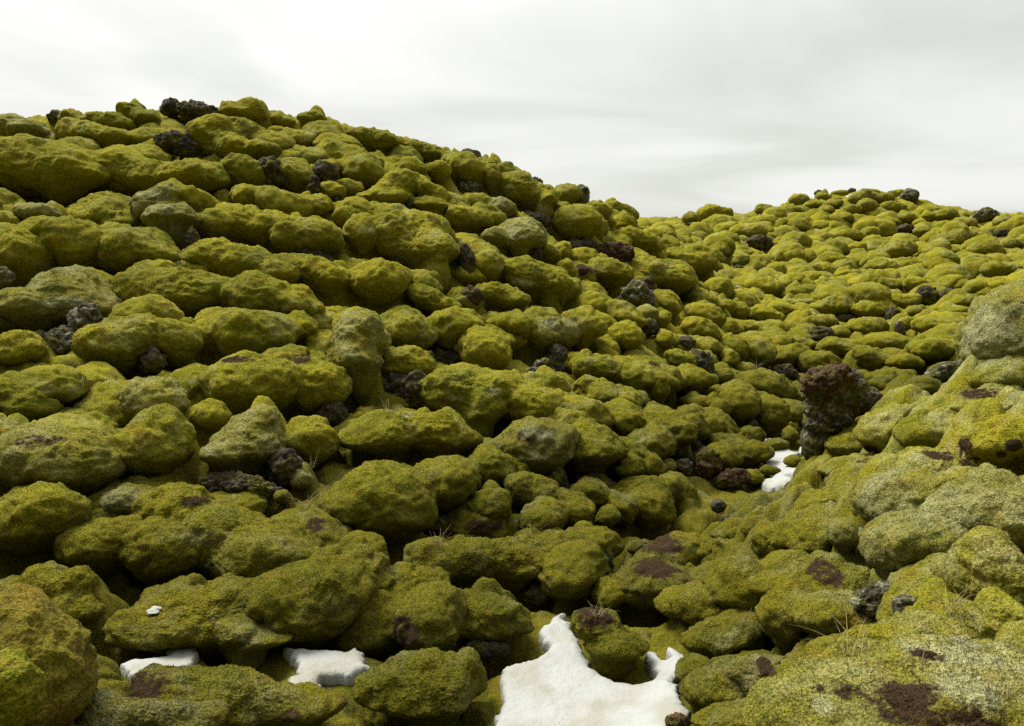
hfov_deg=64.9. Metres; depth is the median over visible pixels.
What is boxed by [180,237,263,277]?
mossy boulder
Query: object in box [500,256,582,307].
mossy boulder
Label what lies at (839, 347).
mossy boulder
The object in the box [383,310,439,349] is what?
mossy boulder
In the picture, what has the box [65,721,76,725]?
lava rock
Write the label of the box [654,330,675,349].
mossy boulder
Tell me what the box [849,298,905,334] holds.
mossy boulder
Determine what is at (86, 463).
mossy boulder
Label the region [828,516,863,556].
mossy boulder
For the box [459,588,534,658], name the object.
mossy boulder
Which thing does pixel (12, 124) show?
mossy boulder
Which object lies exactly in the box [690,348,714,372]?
lava rock
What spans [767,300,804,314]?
mossy boulder
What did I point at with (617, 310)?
mossy boulder
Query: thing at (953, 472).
mossy boulder
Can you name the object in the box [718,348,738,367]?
mossy boulder
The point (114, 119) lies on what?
mossy boulder
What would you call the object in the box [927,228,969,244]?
mossy boulder
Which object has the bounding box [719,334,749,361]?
mossy boulder
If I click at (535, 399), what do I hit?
mossy boulder
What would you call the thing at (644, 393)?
mossy boulder
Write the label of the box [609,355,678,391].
mossy boulder
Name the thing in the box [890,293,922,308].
mossy boulder
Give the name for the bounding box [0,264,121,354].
mossy boulder
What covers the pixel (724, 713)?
mossy boulder
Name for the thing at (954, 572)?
mossy boulder
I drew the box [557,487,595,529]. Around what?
mossy boulder
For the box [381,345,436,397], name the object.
mossy boulder
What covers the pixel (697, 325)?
mossy boulder
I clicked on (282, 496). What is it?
mossy boulder
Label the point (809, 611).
mossy boulder
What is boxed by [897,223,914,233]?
lava rock
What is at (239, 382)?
mossy boulder
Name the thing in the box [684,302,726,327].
mossy boulder
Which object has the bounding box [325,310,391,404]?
mossy boulder
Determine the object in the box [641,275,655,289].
lava rock
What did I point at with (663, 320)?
mossy boulder
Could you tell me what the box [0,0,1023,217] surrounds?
sky
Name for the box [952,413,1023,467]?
mossy boulder
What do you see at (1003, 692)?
grass tuft
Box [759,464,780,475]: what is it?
mossy boulder
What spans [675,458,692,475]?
lava rock
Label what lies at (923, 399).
mossy boulder
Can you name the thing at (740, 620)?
grass tuft
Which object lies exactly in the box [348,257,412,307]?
mossy boulder
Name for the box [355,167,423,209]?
mossy boulder
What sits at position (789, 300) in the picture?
mossy boulder
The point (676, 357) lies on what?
mossy boulder
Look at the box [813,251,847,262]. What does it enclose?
mossy boulder
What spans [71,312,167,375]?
mossy boulder
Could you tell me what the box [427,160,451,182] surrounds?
mossy boulder
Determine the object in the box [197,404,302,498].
mossy boulder
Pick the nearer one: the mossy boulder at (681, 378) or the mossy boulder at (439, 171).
the mossy boulder at (681, 378)
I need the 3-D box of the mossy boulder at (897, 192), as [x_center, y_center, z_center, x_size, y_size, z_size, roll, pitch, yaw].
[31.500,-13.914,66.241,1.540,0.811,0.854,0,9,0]
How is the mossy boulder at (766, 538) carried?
on the ground
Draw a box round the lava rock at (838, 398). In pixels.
[799,363,883,460]
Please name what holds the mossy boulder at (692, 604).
on the ground
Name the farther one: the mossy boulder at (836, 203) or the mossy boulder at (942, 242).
the mossy boulder at (836, 203)
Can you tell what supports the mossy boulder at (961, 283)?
on the ground
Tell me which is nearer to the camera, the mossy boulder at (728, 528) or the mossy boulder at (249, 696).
the mossy boulder at (249, 696)
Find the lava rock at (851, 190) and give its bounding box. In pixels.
[848,188,855,192]
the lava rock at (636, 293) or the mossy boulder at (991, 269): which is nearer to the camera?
the lava rock at (636, 293)
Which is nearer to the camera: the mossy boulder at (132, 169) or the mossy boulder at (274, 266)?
the mossy boulder at (274, 266)
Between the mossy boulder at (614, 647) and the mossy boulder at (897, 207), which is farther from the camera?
the mossy boulder at (897, 207)
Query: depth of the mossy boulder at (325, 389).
9.08 m
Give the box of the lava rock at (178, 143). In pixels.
[153,129,201,158]
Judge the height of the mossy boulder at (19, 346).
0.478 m
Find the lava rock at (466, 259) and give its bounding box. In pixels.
[457,243,476,273]
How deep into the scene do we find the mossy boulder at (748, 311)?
18.30 m
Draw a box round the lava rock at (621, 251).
[595,241,634,263]
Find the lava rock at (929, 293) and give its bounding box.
[914,285,938,304]
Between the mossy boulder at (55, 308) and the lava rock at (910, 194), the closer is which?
the mossy boulder at (55, 308)
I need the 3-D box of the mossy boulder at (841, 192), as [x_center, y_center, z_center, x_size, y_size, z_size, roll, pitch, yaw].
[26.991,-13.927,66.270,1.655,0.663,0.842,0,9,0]
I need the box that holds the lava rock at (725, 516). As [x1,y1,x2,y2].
[721,513,730,521]
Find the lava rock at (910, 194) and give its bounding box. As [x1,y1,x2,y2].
[898,188,919,201]
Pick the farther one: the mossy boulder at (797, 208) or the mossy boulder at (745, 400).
the mossy boulder at (797, 208)
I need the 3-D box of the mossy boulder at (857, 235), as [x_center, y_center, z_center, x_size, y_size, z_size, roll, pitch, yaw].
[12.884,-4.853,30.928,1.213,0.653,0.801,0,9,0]
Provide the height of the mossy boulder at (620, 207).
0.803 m
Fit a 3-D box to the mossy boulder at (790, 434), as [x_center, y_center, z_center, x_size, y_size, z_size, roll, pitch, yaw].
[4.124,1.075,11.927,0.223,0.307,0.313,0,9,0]
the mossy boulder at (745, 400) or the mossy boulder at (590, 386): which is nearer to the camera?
the mossy boulder at (590, 386)
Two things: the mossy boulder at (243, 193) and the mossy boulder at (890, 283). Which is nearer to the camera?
the mossy boulder at (243, 193)
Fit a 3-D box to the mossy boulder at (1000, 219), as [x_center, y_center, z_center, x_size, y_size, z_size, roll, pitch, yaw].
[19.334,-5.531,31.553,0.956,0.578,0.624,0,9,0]
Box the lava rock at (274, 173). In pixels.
[257,155,286,188]
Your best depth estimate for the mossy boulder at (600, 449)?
9.05 m
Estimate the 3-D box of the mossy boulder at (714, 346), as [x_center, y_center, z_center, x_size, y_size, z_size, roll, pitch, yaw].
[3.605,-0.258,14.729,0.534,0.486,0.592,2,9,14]
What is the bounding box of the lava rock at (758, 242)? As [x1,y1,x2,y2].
[746,234,773,249]
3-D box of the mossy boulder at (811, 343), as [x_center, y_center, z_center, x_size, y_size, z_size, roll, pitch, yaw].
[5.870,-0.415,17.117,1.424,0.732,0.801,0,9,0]
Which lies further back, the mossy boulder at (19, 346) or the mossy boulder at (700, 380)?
the mossy boulder at (700, 380)
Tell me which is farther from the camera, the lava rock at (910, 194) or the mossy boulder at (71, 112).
the lava rock at (910, 194)
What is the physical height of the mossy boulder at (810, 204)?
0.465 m
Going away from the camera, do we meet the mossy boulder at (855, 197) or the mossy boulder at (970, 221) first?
the mossy boulder at (970, 221)
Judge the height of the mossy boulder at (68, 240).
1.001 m
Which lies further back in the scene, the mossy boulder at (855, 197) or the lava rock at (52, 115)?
the mossy boulder at (855, 197)
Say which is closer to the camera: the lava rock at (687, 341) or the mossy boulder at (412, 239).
the mossy boulder at (412, 239)
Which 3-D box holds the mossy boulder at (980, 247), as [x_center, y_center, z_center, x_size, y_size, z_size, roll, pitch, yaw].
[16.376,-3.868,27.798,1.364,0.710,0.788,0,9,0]
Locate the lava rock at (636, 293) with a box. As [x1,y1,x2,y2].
[617,279,655,307]
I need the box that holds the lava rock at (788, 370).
[770,363,798,378]
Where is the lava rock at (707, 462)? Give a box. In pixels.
[691,446,722,478]
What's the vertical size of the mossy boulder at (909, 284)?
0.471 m
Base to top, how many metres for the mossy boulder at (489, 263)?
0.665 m
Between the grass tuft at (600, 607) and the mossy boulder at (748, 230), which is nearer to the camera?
the grass tuft at (600, 607)
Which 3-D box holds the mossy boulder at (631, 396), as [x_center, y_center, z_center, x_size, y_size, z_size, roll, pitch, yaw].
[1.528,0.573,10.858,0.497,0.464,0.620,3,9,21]
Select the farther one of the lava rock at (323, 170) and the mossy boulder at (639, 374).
the lava rock at (323, 170)
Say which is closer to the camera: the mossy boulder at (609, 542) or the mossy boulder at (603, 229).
the mossy boulder at (609, 542)
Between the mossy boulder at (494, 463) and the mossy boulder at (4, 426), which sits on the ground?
the mossy boulder at (494, 463)
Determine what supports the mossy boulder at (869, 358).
on the ground
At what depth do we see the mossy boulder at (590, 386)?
10.78 m
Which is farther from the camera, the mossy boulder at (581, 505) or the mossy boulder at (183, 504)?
the mossy boulder at (581, 505)
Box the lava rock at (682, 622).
[679,618,688,625]
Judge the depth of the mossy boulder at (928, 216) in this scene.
32.98 m
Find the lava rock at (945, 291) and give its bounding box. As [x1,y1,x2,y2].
[938,288,952,299]
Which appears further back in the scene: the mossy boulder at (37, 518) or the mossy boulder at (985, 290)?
the mossy boulder at (985, 290)
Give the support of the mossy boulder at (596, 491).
on the ground
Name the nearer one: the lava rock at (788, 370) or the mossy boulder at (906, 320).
the lava rock at (788, 370)
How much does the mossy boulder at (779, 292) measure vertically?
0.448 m
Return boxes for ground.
[0,98,1023,725]
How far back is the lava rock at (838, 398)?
8.21 m
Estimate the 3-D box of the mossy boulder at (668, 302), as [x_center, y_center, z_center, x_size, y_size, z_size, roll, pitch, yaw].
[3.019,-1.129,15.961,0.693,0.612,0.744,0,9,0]
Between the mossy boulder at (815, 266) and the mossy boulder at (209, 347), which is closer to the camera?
the mossy boulder at (209, 347)
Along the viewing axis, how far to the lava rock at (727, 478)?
9.90 m
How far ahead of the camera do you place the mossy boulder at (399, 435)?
8.49 m
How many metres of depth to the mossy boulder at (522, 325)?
11.94 m
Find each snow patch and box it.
[120,646,198,680]
[146,606,161,614]
[283,647,369,686]
[494,613,690,725]
[645,647,682,683]
[759,438,799,491]
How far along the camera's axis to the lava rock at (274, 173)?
13.93 m
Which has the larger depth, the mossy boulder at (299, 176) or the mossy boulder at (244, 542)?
the mossy boulder at (299, 176)
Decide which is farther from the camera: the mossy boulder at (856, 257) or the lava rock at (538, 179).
the mossy boulder at (856, 257)
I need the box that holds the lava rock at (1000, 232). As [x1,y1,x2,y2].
[993,228,1007,237]
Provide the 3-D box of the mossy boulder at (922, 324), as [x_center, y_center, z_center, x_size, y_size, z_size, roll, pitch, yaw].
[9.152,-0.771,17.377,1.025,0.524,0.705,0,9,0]
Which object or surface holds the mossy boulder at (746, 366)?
on the ground
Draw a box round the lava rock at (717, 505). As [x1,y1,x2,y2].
[710,498,726,512]
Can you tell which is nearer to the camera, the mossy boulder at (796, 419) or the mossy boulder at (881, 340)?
the mossy boulder at (796, 419)
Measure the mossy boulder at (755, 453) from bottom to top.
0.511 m
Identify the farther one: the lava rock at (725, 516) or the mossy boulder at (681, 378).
the mossy boulder at (681, 378)
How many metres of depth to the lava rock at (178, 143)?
14.54 m
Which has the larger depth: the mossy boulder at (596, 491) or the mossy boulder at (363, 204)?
the mossy boulder at (363, 204)
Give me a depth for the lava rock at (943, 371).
14.38 m
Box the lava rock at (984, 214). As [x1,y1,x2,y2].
[971,207,999,221]
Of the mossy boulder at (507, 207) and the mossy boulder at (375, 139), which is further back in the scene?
the mossy boulder at (375, 139)
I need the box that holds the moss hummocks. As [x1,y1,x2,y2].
[0,110,1023,709]
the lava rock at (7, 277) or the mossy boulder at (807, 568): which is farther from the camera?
the lava rock at (7, 277)
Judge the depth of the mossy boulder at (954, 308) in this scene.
18.43 m
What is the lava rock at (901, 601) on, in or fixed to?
on the ground
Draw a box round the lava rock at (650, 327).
[641,317,659,336]
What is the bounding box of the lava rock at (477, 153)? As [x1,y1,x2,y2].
[460,148,481,156]
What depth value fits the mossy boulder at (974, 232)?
29.88 m
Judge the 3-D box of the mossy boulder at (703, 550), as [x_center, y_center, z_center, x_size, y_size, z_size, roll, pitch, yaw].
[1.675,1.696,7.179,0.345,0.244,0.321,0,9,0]
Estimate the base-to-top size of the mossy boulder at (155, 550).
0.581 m
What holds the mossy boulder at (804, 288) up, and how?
on the ground
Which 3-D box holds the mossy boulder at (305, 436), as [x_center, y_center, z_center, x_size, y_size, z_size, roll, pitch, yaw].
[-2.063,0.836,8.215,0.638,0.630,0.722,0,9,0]
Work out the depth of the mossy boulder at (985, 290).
19.37 m
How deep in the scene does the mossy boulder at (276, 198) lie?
13.06 m
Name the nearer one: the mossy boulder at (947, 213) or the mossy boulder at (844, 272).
the mossy boulder at (844, 272)
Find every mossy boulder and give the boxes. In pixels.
[0,113,52,136]
[0,133,111,205]
[0,223,56,285]
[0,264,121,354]
[0,329,48,366]
[0,376,63,422]
[0,419,16,433]
[0,421,126,496]
[0,481,93,556]
[0,583,98,725]
[0,647,46,725]
[11,202,62,219]
[17,560,106,630]
[28,215,104,269]
[52,514,143,578]
[54,117,131,148]
[57,108,85,119]
[65,205,115,223]
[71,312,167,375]
[73,688,230,725]
[80,111,136,130]
[90,144,231,194]
[96,227,181,275]
[98,485,144,515]
[101,573,293,670]
[110,403,196,476]
[111,264,228,317]
[115,102,160,127]
[116,515,200,586]
[117,375,190,419]
[129,180,201,249]
[129,663,348,725]
[131,482,238,525]
[154,317,204,368]
[173,259,210,271]
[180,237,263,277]
[184,113,282,159]
[187,503,322,579]
[189,398,232,432]
[192,316,217,353]
[195,350,304,414]
[197,208,235,238]
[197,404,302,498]
[207,307,303,357]
[217,270,291,311]
[218,97,269,122]
[220,153,265,186]
[228,183,272,204]
[230,116,265,138]
[231,203,284,248]
[244,550,378,649]
[250,246,300,283]
[254,186,312,216]
[267,213,345,261]
[270,112,295,127]
[273,489,290,504]
[274,284,325,315]
[277,158,320,193]
[283,414,340,471]
[287,309,318,344]
[290,254,350,297]
[290,469,314,490]
[291,355,353,427]
[296,109,326,124]
[300,193,332,216]
[315,459,439,546]
[320,180,345,202]
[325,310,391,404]
[331,196,373,213]
[332,205,362,228]
[334,178,364,196]
[336,152,385,190]
[338,407,483,462]
[341,212,378,255]
[342,542,395,589]
[346,126,399,152]
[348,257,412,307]
[351,646,488,725]
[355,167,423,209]
[374,209,460,293]
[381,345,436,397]
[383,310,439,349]
[390,564,450,590]
[392,579,467,651]
[395,156,427,175]
[396,136,412,145]
[403,533,560,606]
[406,282,461,313]
[407,139,437,161]
[411,269,442,291]
[413,179,451,216]
[413,454,481,537]
[418,365,509,437]
[426,305,489,364]
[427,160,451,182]
[433,146,454,160]
[444,204,491,233]
[445,151,486,192]
[454,324,512,369]
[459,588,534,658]
[467,487,512,519]
[468,443,517,489]
[475,249,504,282]
[475,281,531,311]
[478,156,499,163]
[478,218,494,232]
[479,216,547,260]
[483,161,501,193]
[485,310,537,339]
[488,196,517,218]
[488,416,580,488]
[495,370,563,424]
[497,161,515,172]
[497,170,558,227]
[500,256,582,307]
[502,470,561,509]
[518,495,570,530]
[522,370,571,392]
[528,315,581,374]
[542,244,561,264]
[547,406,628,487]
[552,204,602,248]
[554,241,572,260]
[555,183,582,202]
[556,260,577,276]
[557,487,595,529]
[561,304,607,351]
[565,525,624,572]
[568,352,621,380]
[568,594,590,602]
[570,476,609,513]
[570,607,650,681]
[571,374,623,401]
[586,200,612,219]
[587,256,634,289]
[590,575,625,609]
[594,504,621,528]
[596,219,606,239]
[605,299,646,327]
[605,403,619,411]
[606,200,639,219]
[606,489,638,528]
[607,320,645,351]
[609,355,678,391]
[611,405,646,435]
[611,450,644,479]
[611,552,692,614]
[613,212,637,228]
[615,226,657,251]
[618,388,642,408]
[621,386,646,407]
[627,424,674,459]
[627,427,675,458]
[627,482,676,530]
[627,538,650,554]
[629,255,698,295]
[637,304,658,319]
[638,389,650,403]
[642,404,698,458]
[643,450,667,476]
[647,379,670,404]
[653,291,681,316]
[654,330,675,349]
[656,307,672,328]
[660,364,688,402]
[662,458,675,470]
[663,473,684,504]
[664,348,696,366]
[666,246,712,276]
[666,459,676,471]
[668,580,725,625]
[674,653,709,680]
[677,363,718,396]
[677,391,711,406]
[678,608,766,658]
[679,285,726,310]
[679,316,721,340]
[681,211,698,226]
[682,658,744,708]
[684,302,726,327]
[685,412,710,451]
[690,697,745,725]
[695,204,733,220]
[696,542,712,560]
[697,336,723,355]
[699,281,709,291]
[701,555,764,609]
[702,411,725,446]
[705,276,734,298]
[706,432,774,468]
[707,441,743,471]
[708,396,732,414]
[709,242,730,257]
[710,517,744,538]
[711,368,734,382]
[717,382,761,427]
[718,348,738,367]
[719,298,736,313]
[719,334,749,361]
[720,653,787,696]
[729,222,767,237]
[730,302,747,318]
[731,254,749,268]
[734,362,757,371]
[737,301,750,319]
[737,632,1023,725]
[738,249,753,254]
[740,425,766,441]
[740,515,770,535]
[742,320,773,330]
[743,277,784,295]
[743,335,777,368]
[743,369,798,399]
[747,306,782,320]
[747,469,763,485]
[747,550,847,596]
[749,519,786,559]
[754,203,771,214]
[754,576,815,652]
[755,394,791,438]
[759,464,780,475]
[762,325,817,350]
[764,438,789,449]
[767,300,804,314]
[768,658,795,675]
[772,342,810,367]
[776,286,784,296]
[778,272,805,286]
[779,284,816,298]
[780,509,832,553]
[781,425,799,444]
[783,249,805,261]
[783,454,801,467]
[784,297,797,302]
[786,205,801,211]
[787,588,876,636]
[788,193,809,205]
[790,297,817,304]
[791,417,800,423]
[795,263,821,270]
[795,390,803,402]
[797,349,842,373]
[800,315,818,325]
[800,633,840,656]
[802,270,825,280]
[803,200,821,208]
[804,248,816,263]
[809,292,857,322]
[811,314,838,326]
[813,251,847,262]
[814,193,831,200]
[815,336,864,357]
[816,239,849,255]
[816,451,878,476]
[817,280,854,286]
[823,199,843,208]
[824,428,862,456]
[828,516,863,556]
[830,190,848,195]
[831,325,851,337]
[832,228,863,241]
[833,269,862,276]
[834,259,851,268]
[841,591,979,640]
[845,204,862,213]
[845,317,889,334]
[846,252,866,267]
[847,188,875,203]
[848,242,866,250]
[848,463,953,521]
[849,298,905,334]
[851,345,888,371]
[856,198,879,212]
[856,271,901,288]
[857,507,968,580]
[860,226,879,236]
[861,332,910,349]
[865,256,901,269]
[870,188,882,192]
[872,192,894,203]
[880,201,906,212]
[880,239,917,258]
[882,216,902,225]
[885,352,924,370]
[888,189,903,197]
[888,367,917,375]
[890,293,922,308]
[890,407,957,447]
[895,316,917,330]
[897,211,918,224]
[897,374,937,394]
[900,257,923,266]
[902,276,930,291]
[905,337,955,364]
[907,304,926,316]
[910,315,959,332]
[910,586,930,598]
[912,218,926,224]
[912,226,931,236]
[914,395,931,405]
[917,462,1023,548]
[920,305,968,314]
[921,211,935,221]
[922,238,951,252]
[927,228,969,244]
[927,256,954,269]
[930,557,944,577]
[932,382,1023,411]
[933,207,958,221]
[941,536,974,600]
[943,466,977,478]
[945,293,978,306]
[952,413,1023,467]
[953,217,977,226]
[953,277,1023,362]
[954,278,968,288]
[955,524,1023,604]
[960,253,992,263]
[965,241,1006,254]
[965,353,1023,388]
[968,229,993,238]
[968,586,1023,639]
[974,287,991,295]
[979,261,1023,277]
[988,279,1013,288]
[992,214,1011,225]
[1000,238,1021,248]
[1000,390,1023,411]
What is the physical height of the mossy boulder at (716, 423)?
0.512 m
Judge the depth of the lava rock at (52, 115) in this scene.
15.72 m
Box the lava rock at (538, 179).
[533,177,542,182]
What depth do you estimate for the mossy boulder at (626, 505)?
8.38 m
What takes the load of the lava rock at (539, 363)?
on the ground
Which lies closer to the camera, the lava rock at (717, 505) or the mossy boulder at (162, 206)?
the lava rock at (717, 505)
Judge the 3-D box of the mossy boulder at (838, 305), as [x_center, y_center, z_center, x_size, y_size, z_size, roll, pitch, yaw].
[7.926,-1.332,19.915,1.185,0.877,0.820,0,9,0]
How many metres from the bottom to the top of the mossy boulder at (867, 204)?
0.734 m
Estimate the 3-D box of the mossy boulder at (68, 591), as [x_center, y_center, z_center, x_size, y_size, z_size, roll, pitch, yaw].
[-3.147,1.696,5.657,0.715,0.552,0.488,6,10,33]
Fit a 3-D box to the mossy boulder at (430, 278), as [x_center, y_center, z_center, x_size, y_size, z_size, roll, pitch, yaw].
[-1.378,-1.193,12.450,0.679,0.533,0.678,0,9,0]
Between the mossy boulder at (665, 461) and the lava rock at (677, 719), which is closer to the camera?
the lava rock at (677, 719)
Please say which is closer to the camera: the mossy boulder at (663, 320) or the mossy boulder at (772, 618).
the mossy boulder at (772, 618)
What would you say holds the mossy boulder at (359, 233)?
on the ground
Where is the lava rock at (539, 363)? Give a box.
[526,357,549,372]
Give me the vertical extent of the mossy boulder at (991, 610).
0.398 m
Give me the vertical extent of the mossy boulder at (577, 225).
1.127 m
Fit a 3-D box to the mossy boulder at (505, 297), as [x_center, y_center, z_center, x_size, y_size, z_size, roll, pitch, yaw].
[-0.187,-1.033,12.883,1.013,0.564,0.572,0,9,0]
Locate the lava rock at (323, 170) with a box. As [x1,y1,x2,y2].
[313,159,340,181]
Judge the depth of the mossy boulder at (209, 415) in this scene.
8.20 m
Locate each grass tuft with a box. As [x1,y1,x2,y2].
[56,369,86,386]
[287,490,325,508]
[379,398,399,413]
[425,523,451,546]
[518,524,542,535]
[587,600,606,617]
[723,607,754,626]
[790,608,919,657]
[891,634,965,676]
[901,575,975,623]
[963,664,1017,700]
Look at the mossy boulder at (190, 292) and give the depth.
10.40 m
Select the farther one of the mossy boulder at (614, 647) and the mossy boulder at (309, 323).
the mossy boulder at (309, 323)
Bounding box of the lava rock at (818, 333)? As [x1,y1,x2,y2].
[807,326,836,341]
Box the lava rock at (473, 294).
[460,285,483,304]
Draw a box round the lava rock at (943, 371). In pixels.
[924,359,961,380]
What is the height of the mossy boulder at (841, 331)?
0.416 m
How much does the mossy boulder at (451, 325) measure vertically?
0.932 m
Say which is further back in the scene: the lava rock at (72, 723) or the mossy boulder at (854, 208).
the mossy boulder at (854, 208)
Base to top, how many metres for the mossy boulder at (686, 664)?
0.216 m
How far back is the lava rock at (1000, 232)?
30.07 m
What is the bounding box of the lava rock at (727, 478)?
[713,468,750,488]
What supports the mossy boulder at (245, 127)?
on the ground
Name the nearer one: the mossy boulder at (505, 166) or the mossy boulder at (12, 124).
the mossy boulder at (12, 124)
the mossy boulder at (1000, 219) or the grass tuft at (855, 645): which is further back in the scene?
the mossy boulder at (1000, 219)
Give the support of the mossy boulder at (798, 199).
on the ground
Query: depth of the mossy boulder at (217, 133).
14.53 m
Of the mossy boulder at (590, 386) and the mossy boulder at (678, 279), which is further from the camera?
the mossy boulder at (678, 279)
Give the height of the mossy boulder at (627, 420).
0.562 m
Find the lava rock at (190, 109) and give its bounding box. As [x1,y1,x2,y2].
[176,99,220,120]
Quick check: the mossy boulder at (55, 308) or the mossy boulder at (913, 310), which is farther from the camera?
the mossy boulder at (913, 310)
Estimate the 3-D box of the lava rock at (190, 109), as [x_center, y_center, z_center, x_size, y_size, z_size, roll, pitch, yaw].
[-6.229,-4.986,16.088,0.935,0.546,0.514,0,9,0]
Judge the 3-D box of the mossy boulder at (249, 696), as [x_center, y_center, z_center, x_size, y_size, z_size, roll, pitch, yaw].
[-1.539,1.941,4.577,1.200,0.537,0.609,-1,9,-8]
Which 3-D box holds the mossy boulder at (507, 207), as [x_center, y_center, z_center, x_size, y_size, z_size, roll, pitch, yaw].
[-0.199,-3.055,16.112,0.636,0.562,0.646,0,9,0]
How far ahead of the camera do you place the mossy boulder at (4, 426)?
7.35 m
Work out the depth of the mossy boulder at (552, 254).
15.09 m
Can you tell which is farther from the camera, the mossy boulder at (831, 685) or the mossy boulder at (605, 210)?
the mossy boulder at (605, 210)
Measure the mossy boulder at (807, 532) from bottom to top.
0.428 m
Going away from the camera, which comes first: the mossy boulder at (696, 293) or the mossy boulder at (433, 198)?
the mossy boulder at (433, 198)
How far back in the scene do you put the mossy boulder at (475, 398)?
9.52 m
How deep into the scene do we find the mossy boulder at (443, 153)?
17.34 m
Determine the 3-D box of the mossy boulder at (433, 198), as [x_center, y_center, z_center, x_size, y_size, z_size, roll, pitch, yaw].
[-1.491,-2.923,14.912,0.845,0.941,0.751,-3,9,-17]
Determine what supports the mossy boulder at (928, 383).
on the ground
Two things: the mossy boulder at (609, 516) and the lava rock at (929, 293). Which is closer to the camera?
the mossy boulder at (609, 516)
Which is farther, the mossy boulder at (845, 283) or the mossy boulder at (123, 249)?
the mossy boulder at (845, 283)
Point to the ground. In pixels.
(122, 586)
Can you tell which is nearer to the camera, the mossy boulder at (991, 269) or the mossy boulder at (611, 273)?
the mossy boulder at (611, 273)
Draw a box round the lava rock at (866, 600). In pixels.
[850,580,893,617]
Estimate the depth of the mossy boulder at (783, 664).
4.56 m
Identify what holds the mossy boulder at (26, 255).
on the ground
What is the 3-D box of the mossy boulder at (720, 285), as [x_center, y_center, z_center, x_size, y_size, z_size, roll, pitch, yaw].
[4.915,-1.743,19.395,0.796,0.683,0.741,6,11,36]
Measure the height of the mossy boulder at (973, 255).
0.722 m
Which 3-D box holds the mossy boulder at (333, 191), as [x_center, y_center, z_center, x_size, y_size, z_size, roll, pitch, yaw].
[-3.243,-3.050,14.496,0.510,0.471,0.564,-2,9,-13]
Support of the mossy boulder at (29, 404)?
on the ground
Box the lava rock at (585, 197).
[577,184,589,203]
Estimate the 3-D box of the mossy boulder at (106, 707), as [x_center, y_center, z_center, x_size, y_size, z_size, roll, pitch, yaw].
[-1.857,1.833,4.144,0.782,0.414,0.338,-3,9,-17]
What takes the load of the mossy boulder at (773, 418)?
on the ground
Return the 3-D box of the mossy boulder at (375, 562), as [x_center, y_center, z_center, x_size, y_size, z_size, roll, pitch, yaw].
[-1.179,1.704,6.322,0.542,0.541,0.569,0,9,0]
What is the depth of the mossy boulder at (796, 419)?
12.66 m
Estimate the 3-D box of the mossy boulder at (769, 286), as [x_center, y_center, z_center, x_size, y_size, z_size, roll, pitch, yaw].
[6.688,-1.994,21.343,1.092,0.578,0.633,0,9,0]
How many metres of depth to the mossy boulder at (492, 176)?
17.00 m
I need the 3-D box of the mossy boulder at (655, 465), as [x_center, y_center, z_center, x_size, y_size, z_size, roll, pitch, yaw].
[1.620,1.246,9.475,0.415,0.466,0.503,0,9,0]
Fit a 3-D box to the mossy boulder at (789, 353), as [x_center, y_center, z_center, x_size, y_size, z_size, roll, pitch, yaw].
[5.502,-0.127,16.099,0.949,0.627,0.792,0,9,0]
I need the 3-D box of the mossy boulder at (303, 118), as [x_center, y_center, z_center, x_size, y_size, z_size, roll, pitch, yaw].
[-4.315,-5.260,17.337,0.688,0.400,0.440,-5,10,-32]
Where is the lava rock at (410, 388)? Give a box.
[399,369,426,407]
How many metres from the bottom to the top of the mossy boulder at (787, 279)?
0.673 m
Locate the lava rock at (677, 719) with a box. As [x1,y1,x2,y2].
[665,712,687,725]
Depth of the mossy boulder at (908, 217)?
33.02 m
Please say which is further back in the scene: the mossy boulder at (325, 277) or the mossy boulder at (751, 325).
the mossy boulder at (751, 325)
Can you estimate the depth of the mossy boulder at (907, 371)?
14.64 m
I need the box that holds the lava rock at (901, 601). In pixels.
[891,593,916,614]
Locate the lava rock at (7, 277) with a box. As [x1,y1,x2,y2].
[0,266,15,289]
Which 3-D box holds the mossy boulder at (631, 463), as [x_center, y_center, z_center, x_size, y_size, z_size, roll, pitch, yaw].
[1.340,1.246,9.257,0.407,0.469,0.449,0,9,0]
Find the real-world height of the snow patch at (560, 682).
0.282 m
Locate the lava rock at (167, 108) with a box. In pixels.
[159,97,179,118]
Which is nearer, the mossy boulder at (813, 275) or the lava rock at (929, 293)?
the lava rock at (929, 293)
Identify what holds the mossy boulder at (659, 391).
on the ground
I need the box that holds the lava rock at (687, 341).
[679,335,695,348]
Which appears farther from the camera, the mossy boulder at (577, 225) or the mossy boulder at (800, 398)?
the mossy boulder at (577, 225)
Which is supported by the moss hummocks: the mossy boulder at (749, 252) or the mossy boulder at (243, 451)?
the mossy boulder at (749, 252)
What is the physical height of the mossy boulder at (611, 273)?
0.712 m
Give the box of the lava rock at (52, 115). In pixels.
[46,109,59,123]
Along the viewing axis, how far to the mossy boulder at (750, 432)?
11.50 m
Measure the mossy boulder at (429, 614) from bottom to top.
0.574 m
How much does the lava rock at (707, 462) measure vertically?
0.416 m
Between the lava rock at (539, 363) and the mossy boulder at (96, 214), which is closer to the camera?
the lava rock at (539, 363)
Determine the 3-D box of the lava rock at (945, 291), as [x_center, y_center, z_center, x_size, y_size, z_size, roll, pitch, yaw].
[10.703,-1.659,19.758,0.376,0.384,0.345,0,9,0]
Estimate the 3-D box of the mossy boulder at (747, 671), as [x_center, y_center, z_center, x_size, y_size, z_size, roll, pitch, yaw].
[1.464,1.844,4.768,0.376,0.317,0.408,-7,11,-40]
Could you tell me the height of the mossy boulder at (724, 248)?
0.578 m
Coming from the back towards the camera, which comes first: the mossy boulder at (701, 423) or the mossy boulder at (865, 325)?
the mossy boulder at (865, 325)
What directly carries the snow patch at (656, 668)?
on the ground

